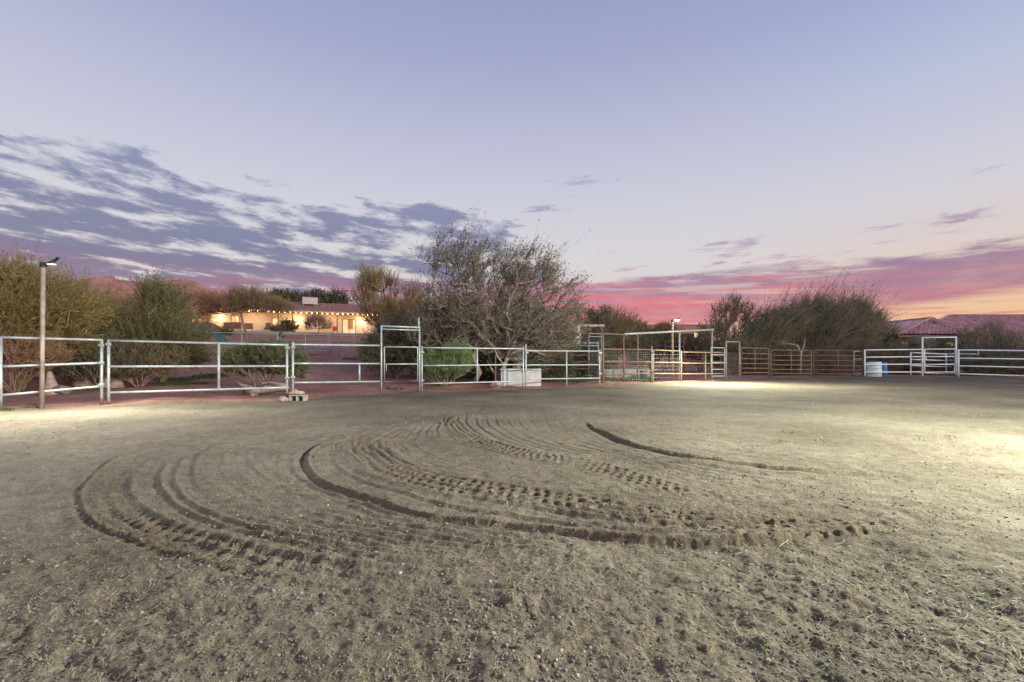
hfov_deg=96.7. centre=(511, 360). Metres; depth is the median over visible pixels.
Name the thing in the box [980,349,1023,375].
hedge shrub
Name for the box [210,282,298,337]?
spreading yard tree
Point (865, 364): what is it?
pipe fence
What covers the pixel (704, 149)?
sky
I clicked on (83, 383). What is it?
rock
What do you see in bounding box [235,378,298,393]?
driftwood log
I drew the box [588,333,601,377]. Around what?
pipe fence
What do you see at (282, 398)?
rock
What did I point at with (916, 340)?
hedge shrub
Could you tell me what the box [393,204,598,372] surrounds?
spreading tree
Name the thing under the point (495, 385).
rock
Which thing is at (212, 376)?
grass
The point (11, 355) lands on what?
shrub
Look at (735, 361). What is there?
walk through gate
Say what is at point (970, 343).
hedge shrub
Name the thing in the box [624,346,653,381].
pipe fence
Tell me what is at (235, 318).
window
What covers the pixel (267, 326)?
patio bench
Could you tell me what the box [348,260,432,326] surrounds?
golden twig tree
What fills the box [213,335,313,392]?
shrub
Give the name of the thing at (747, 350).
hedge shrub
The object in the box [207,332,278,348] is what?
yard fence
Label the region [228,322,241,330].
patio bench
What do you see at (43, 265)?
lamp post
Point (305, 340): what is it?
metal gate
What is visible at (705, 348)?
shrub
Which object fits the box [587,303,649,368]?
bushy tree
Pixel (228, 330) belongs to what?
agave
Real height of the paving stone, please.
0.100 m
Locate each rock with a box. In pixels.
[72,379,89,386]
[103,376,123,387]
[279,396,288,400]
[342,355,355,358]
[490,382,502,387]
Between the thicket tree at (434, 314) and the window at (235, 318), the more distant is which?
the window at (235, 318)
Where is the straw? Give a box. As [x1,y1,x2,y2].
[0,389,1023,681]
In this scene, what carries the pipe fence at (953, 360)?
on the ground at (896, 404)
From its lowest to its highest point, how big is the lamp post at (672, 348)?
3.344 m
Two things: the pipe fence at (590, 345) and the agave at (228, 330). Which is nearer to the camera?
the pipe fence at (590, 345)
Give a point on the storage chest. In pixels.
(511, 374)
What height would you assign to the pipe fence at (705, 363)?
1.550 m
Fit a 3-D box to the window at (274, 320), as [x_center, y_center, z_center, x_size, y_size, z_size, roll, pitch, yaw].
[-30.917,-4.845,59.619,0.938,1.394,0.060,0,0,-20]
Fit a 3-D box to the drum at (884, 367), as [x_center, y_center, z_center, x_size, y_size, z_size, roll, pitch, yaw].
[24.282,0.597,29.900,0.615,0.945,0.615,0,0,0]
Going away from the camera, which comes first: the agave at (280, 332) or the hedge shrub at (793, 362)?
the hedge shrub at (793, 362)
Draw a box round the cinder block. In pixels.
[289,394,307,400]
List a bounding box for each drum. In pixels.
[866,362,881,376]
[882,362,887,375]
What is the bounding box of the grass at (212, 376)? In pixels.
[0,372,999,649]
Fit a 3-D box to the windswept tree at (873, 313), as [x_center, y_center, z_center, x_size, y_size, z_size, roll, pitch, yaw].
[28.530,-2.977,36.500,6.621,8.677,4.660,0,0,0]
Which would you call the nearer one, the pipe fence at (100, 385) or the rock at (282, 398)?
the pipe fence at (100, 385)
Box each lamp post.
[39,257,59,408]
[671,317,679,380]
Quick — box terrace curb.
[204,330,374,336]
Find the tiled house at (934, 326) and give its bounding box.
[811,314,1023,373]
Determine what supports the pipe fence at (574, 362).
on the ground at (896, 404)
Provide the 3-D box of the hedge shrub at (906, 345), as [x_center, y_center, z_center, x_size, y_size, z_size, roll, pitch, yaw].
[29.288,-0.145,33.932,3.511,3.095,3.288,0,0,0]
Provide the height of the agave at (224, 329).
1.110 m
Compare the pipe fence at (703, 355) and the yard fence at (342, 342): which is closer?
the pipe fence at (703, 355)
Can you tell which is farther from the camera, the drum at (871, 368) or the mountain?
the mountain
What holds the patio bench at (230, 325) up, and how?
on the ground at (896, 404)
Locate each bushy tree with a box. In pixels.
[574,302,621,346]
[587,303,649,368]
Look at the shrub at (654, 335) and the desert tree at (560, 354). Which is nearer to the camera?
the desert tree at (560, 354)
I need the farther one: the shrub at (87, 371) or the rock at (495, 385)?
the rock at (495, 385)
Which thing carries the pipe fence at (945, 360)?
on the ground at (896, 404)
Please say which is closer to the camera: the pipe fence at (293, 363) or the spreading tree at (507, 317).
the pipe fence at (293, 363)
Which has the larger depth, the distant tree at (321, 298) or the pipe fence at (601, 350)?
the distant tree at (321, 298)
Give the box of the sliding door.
[342,319,355,332]
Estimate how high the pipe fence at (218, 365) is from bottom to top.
1.625 m
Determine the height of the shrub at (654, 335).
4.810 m
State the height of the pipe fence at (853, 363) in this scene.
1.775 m
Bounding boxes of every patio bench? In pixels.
[223,322,233,330]
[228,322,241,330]
[245,323,252,330]
[264,323,270,330]
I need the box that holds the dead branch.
[780,339,805,372]
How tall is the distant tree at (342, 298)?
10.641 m
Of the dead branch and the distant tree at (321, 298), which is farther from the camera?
the distant tree at (321, 298)
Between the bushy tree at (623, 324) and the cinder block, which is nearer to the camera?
the cinder block
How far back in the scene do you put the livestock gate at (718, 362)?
23.54 m
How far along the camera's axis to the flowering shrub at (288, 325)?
56.66 m
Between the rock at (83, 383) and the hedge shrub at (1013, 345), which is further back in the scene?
the hedge shrub at (1013, 345)
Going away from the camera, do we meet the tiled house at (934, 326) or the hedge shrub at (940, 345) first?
the hedge shrub at (940, 345)
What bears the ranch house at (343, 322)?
on the ground at (896, 404)
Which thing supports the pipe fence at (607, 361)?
on the ground at (896, 404)
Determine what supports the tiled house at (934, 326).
on the ground at (896, 404)
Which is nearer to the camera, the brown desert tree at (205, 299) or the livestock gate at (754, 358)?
the livestock gate at (754, 358)
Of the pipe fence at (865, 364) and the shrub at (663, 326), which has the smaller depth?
the pipe fence at (865, 364)
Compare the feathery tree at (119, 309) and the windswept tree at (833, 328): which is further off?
the windswept tree at (833, 328)
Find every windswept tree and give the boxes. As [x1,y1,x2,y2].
[732,279,823,347]
[770,264,897,371]
[829,274,911,372]
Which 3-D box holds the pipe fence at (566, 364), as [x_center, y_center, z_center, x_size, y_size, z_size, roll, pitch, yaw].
[2.039,0.280,17.324,3.932,1.700,0.153,0,0,-37]
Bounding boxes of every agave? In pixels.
[218,325,231,333]
[222,327,236,334]
[274,330,286,337]
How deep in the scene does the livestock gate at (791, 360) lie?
27.12 m
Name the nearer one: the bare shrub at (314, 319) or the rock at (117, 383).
the rock at (117, 383)
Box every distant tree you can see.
[266,287,294,301]
[283,288,307,301]
[301,287,334,302]
[323,285,354,303]
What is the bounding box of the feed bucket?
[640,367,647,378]
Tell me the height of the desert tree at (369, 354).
3.959 m
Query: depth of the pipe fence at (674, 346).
29.98 m
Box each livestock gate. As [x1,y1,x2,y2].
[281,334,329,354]
[711,347,724,376]
[740,347,768,377]
[770,349,811,377]
[813,350,862,376]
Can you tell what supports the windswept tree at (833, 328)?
on the ground at (896, 404)
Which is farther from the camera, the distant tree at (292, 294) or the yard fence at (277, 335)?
the distant tree at (292, 294)
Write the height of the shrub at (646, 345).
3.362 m
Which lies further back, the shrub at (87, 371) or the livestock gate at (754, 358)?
the livestock gate at (754, 358)
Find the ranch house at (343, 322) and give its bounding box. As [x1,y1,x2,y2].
[192,300,375,332]
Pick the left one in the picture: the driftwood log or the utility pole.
the driftwood log
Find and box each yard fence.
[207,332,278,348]
[330,332,364,356]
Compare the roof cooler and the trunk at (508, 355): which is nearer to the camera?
the trunk at (508, 355)
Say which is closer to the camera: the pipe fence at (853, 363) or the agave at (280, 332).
the pipe fence at (853, 363)
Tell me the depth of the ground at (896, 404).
2.97 m
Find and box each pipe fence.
[0,336,103,409]
[105,339,289,404]
[291,342,379,390]
[420,346,523,390]
[525,344,601,389]
[542,355,588,369]
[579,342,598,376]
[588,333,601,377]
[600,333,623,382]
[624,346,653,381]
[653,349,681,381]
[665,341,683,375]
[682,352,723,380]
[684,350,721,376]
[853,351,861,375]
[864,349,920,376]
[910,352,946,375]
[947,351,978,373]
[957,349,1023,376]
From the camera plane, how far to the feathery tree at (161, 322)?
16.22 m
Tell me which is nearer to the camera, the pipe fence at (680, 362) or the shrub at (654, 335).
the pipe fence at (680, 362)
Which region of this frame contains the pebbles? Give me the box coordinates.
[0,386,1023,681]
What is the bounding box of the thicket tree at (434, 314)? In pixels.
[402,290,589,377]
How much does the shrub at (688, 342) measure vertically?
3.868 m
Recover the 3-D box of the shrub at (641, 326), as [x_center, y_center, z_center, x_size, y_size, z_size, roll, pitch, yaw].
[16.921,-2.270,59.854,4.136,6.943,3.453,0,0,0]
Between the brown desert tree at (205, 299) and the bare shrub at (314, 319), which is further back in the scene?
the bare shrub at (314, 319)
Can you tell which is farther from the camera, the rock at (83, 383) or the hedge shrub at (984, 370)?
the hedge shrub at (984, 370)
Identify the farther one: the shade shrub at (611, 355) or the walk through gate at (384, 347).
the shade shrub at (611, 355)
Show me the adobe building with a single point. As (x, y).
(687, 326)
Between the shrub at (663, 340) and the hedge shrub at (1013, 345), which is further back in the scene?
the shrub at (663, 340)
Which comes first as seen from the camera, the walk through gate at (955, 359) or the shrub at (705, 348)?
the walk through gate at (955, 359)
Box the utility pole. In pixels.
[344,286,351,303]
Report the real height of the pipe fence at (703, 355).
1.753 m
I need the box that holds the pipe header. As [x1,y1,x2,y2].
[624,329,713,379]
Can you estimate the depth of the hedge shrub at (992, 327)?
33.70 m
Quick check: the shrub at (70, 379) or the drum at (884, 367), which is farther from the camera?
the drum at (884, 367)
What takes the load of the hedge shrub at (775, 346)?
on the ground at (896, 404)
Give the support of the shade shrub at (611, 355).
on the ground at (896, 404)
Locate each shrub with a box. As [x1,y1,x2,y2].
[0,327,86,392]
[24,327,105,382]
[54,330,153,385]
[88,334,194,386]
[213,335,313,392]
[268,317,299,331]
[303,311,334,335]
[413,337,475,385]
[473,342,550,380]
[542,353,580,381]
[568,341,605,376]
[583,338,619,375]
[621,334,664,368]
[630,318,650,335]
[635,325,663,368]
[651,321,682,366]
[653,333,689,371]
[680,332,716,371]
[696,334,731,374]
[709,326,757,374]
[727,337,786,374]
[758,336,787,374]
[765,342,821,375]
[804,344,863,375]
[843,338,913,373]
[877,339,931,373]
[906,334,936,373]
[925,336,964,374]
[940,348,1023,376]
[947,322,1005,371]
[970,318,1020,356]
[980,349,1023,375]
[991,329,1023,374]
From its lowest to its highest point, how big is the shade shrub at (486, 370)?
2.010 m
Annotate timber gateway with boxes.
[579,324,604,346]
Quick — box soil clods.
[0,381,1023,681]
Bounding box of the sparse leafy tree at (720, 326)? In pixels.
[690,290,762,373]
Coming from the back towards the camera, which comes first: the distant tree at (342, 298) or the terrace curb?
the distant tree at (342, 298)
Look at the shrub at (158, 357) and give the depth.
15.56 m
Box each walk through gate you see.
[380,317,419,392]
[725,341,739,378]
[921,336,956,376]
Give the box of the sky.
[0,0,1023,347]
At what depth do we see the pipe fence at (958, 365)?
27.43 m
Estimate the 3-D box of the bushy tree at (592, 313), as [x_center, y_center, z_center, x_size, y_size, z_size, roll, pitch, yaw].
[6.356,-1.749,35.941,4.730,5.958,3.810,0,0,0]
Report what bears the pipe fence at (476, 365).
on the ground at (896, 404)
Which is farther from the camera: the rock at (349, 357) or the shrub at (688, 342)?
the shrub at (688, 342)
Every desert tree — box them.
[90,283,204,333]
[168,284,252,325]
[349,306,474,378]
[466,306,587,377]
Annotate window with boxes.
[231,315,238,321]
[272,318,279,325]
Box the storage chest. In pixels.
[500,368,540,386]
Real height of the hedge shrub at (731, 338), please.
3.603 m
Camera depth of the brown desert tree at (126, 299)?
25.88 m
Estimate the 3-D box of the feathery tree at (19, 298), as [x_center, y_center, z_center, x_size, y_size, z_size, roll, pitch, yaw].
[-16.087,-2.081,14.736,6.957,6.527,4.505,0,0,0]
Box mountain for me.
[0,276,227,305]
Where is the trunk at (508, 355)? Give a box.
[471,340,544,381]
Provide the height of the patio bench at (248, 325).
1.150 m
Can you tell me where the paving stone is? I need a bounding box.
[288,391,304,394]
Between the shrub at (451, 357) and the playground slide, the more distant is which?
the playground slide
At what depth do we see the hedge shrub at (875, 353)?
33.31 m
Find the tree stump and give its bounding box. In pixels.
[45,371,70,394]
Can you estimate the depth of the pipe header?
22.97 m
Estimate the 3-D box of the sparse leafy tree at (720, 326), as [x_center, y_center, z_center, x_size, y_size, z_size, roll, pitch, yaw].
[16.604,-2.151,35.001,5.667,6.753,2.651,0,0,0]
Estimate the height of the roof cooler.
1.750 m
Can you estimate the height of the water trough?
0.550 m
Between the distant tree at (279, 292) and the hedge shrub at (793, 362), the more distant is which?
the distant tree at (279, 292)
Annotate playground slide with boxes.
[200,327,228,344]
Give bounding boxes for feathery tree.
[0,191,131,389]
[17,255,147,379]
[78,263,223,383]
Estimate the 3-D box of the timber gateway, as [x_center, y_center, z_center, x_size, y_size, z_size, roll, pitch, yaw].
[5.056,-0.565,29.000,1.647,3.429,0.180,0,0,0]
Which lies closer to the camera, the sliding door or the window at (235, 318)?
the window at (235, 318)
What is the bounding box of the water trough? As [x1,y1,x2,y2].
[598,369,652,378]
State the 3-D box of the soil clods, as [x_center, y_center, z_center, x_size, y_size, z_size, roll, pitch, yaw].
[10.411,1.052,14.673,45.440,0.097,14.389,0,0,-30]
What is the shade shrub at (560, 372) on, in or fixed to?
on the ground at (896, 404)
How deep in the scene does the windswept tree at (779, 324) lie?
33.76 m
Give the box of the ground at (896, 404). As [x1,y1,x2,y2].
[0,334,1023,681]
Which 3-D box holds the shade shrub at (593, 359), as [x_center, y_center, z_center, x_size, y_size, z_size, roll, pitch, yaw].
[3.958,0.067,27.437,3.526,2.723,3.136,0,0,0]
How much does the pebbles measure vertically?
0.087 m
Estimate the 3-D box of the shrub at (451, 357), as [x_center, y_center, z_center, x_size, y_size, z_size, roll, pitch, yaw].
[-2.500,0.087,17.316,2.301,2.052,2.030,0,0,31]
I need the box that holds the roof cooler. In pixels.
[302,296,317,305]
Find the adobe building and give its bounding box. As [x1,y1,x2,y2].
[615,323,713,364]
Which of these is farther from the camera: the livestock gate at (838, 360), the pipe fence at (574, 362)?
the livestock gate at (838, 360)

